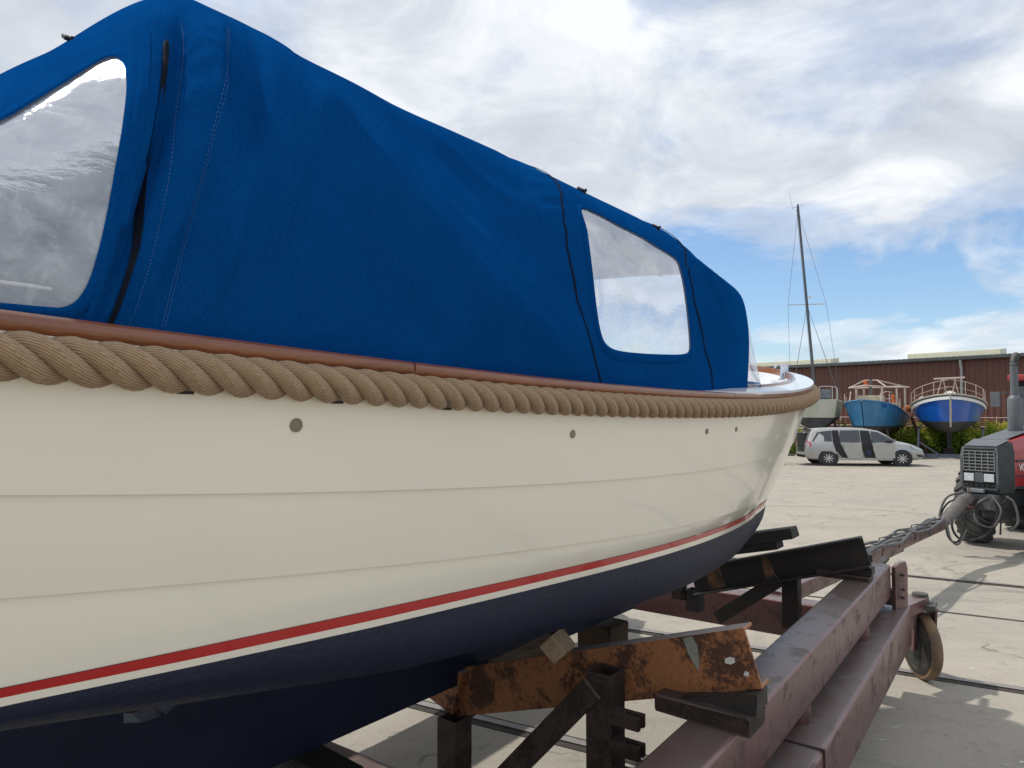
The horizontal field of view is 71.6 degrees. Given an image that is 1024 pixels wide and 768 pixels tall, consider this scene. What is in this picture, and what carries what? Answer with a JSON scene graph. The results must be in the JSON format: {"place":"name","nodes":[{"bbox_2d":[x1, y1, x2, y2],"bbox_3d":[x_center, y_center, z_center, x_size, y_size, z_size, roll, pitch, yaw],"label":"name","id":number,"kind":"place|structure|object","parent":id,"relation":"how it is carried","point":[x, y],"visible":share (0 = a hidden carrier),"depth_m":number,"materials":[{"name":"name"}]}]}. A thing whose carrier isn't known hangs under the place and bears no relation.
{"place":"outdoors","nodes":[
{"label":"outdoors","id":0,"kind":"place"},
{"bbox_2d":[0,0,1023,362],"label":"sky","id":1,"kind":"structure","parent":0,"point":[895,128],"materials":[{"name":"blue"}]},
{"bbox_2d":[332,452,1023,767],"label":"concrete ground","id":2,"kind":"structure","parent":0,"point":[945,724],"depth_m":7.21,"materials":[{"name":"grey concrete"}]},
{"bbox_2d":[408,700,647,765],"bbox_3d":[6.614,2.365,1.467,70.017,0.020,0.170,-1,-3,29],"label":"rail slot","id":3,"kind":"object","parent":2,"relation":"on","point":[511,731],"depth_m":5.16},
{"bbox_2d":[414,701,646,760],"bbox_3d":[6.620,2.357,1.478,70.017,0.024,0.068,-1,-3,29],"label":"track rail","id":4,"kind":"object","parent":2,"relation":"on","point":[566,739],"depth_m":5.21,"materials":[{"name":"metal"}]},
{"bbox_2d":[124,493,973,767],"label":"yard trailer","id":5,"kind":"object","parent":2,"relation":"on","point":[825,669],"visible":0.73,"depth_m":3.60,"materials":[{"name":"paint"}]},
{"bbox_2d":[0,0,820,767],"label":"sloop","id":6,"kind":"object","parent":5,"relation":"on","point":[334,406],"visible":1,"depth_m":1.78,"materials":[{"name":"blue fabric"}]},
{"bbox_2d":[488,628,566,662],"bbox_3d":[0.073,1.309,3.507,0.431,0.141,0.137,-23,-15,33],"label":"timber wedge","id":7,"kind":"object","parent":5,"relation":"on","point":[530,649],"visible":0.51,"depth_m":3.43,"materials":[{"name":"brown wood"}]},
{"bbox_2d":[539,629,575,664],"bbox_3d":[0.214,1.220,3.309,0.093,0.113,0.148,-46,-17,14],"label":"timber block","id":8,"kind":"object","parent":5,"relation":"on","point":[556,647],"depth_m":3.25,"materials":[{"name":"brown wood"}]},
{"bbox_2d":[578,618,628,646],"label":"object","id":9,"kind":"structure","parent":5,"relation":"on","point":[611,630],"depth_m":4.63,"materials":[{"name":"brown wood"}]},
{"bbox_2d":[654,688,764,738],"bbox_3d":[0.797,1.314,2.878,0.407,0.079,0.178,-2,-3,40],"label":"packing block","id":10,"kind":"object","parent":5,"relation":"on","point":[676,704],"depth_m":2.80,"materials":[{"name":"brown dark wood"}]},
{"bbox_2d":[681,684,767,715],"bbox_3d":[0.854,1.238,2.865,0.310,0.084,0.149,-2,-3,36],"label":"steel wedge","id":11,"kind":"object","parent":10,"relation":"on","point":[753,702],"visible":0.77,"depth_m":2.78,"materials":[{"name":"black metal"}]},
{"bbox_2d":[736,540,783,554],"bbox_3d":[1.961,1.381,6.002,0.608,0.088,0.175,-17,-12,34],"label":"pad plank","id":12,"kind":"object","parent":5,"relation":"on","point":[761,547],"visible":0.39,"depth_m":5.84,"materials":[{"name":"black wood"}]},
{"bbox_2d":[744,526,798,544],"bbox_3d":[2.053,1.278,5.942,0.628,0.094,0.208,-17,-12,34],"label":"pad plank","id":13,"kind":"object","parent":12,"relation":"on","point":[774,534],"visible":0.54,"depth_m":5.79,"materials":[{"name":"black wood"}]},
{"bbox_2d":[816,569,872,582],"bbox_3d":[2.488,1.427,5.312,0.364,0.053,0.169,-2,-3,39],"label":"packing block","id":14,"kind":"object","parent":5,"relation":"on","point":[855,578],"depth_m":5.23,"materials":[{"name":"brown wood"}]},
{"bbox_2d":[830,566,874,576],"bbox_3d":[2.533,1.378,5.288,0.292,0.067,0.150,-2,-3,36],"label":"steel wedge","id":15,"kind":"object","parent":14,"relation":"on","point":[870,572],"visible":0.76,"depth_m":5.19,"materials":[{"name":"brown metal"}]},
{"bbox_2d":[628,626,1023,690],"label":"track rail","id":16,"kind":"object","parent":2,"relation":"on","point":[901,670],"depth_m":6.11,"materials":[{"name":"metal"}]},
{"bbox_2d":[628,626,1023,694],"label":"rail slot","id":17,"kind":"object","parent":2,"relation":"on","point":[914,675],"depth_m":6.07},
{"bbox_2d":[669,603,1023,765],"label":"paint flecks","id":18,"kind":"object","parent":2,"relation":"on","point":[927,682],"visible":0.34,"depth_m":5.00,"materials":[{"name":"paint"}]},
{"bbox_2d":[795,424,923,465],"bbox_3d":[14.868,2.685,31.552,6.078,1.860,2.110,0,-2,6],"label":"people carrier","id":19,"kind":"object","parent":2,"relation":"on","point":[828,446],"visible":0.98,"depth_m":30.73,"materials":[{"name":"silver metal"}]},
{"bbox_2d":[730,558,1023,588],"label":"rail slot","id":20,"kind":"object","parent":2,"relation":"on","point":[963,581],"depth_m":9.61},
{"bbox_2d":[732,557,1023,586],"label":"track rail","id":21,"kind":"object","parent":2,"relation":"on","point":[956,579],"depth_m":9.67,"materials":[{"name":"metal"}]},
{"bbox_2d":[743,588,1023,621],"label":"expansion joint","id":22,"kind":"object","parent":2,"relation":"on","point":[945,612],"depth_m":8.04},
{"bbox_2d":[749,348,1023,442],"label":"warehouse","id":23,"kind":"structure","parent":2,"relation":"on","point":[987,371],"depth_m":49.68,"materials":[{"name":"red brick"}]},
{"bbox_2d":[789,417,1007,453],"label":"flowering weeds","id":24,"kind":"object","parent":2,"relation":"on","point":[936,439],"visible":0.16,"depth_m":38.51,"materials":[{"name":"green plant"}]},
{"bbox_2d":[909,416,928,453],"bbox_3d":[21.750,2.782,37.919,0.120,2.300,0.120,-22,-2,-1],"label":"leaning prop","id":25,"kind":"object","parent":2,"relation":"on","point":[920,437],"visible":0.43,"depth_m":37.88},
{"bbox_2d":[840,416,1006,426],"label":"pipe railing","id":26,"kind":"object","parent":2,"relation":"on","point":[971,426],"visible":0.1,"depth_m":42.81,"materials":[{"name":"metal"}]},
{"bbox_2d":[917,425,984,457],"bbox_3d":[23.446,2.978,37.650,3.490,1.607,6.300,-1,-3,30],"label":"boat cradle","id":27,"kind":"object","parent":2,"relation":"on","point":[949,453],"visible":0.28,"depth_m":35.81,"materials":[{"name":"metal"}]},
{"bbox_2d":[909,377,987,448],"bbox_3d":[23.284,1.591,37.937,3.602,3.642,9.062,-1,-3,30],"label":"blue cruiser","id":28,"kind":"object","parent":27,"relation":"on","point":[948,412],"visible":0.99,"depth_m":34.94,"materials":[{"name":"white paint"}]},
{"bbox_2d":[938,352,1023,544],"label":"tractor","id":29,"kind":"object","parent":2,"relation":"on","point":[990,478],"visible":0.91,"depth_m":11.50,"materials":[{"name":"metal"}]},
{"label":"yacht cradle","id":30,"kind":"object","parent":2,"relation":"on","visible":0},
{"bbox_2d":[788,193,843,427],"bbox_3d":[17.935,-3.954,42.138,2.916,15.201,8.622,-1,-3,23],"label":"sailing yacht","id":31,"kind":"object","parent":30,"relation":"on","point":[824,411],"visible":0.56,"depth_m":38.85,"materials":[{"name":"metal"}]},
{"bbox_3d":[19.753,3.105,38.489,2.269,1.513,3.700,-2,-3,38],"label":"boat stand","id":32,"kind":"object","parent":2,"relation":"on","visible":0},
{"bbox_2d":[843,380,910,435],"bbox_3d":[19.621,1.420,38.391,2.619,3.240,6.239,-2,-3,38],"label":"steel workboat","id":33,"kind":"object","parent":32,"relation":"on","point":[877,413],"visible":0.98,"depth_m":36.82,"materials":[{"name":"blue paint"}]},
{"bbox_3d":[-0.836,1.663,2.938,0.807,0.098,0.197,-2,-3,37],"label":"keel block","id":34,"kind":"object","parent":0,"visible":0},
{"bbox_2d":[273,745,363,767],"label":"keel block","id":35,"kind":"object","parent":34,"relation":"on","point":[322,756],"depth_m":2.88,"materials":[{"name":"black wood"}]}
]}

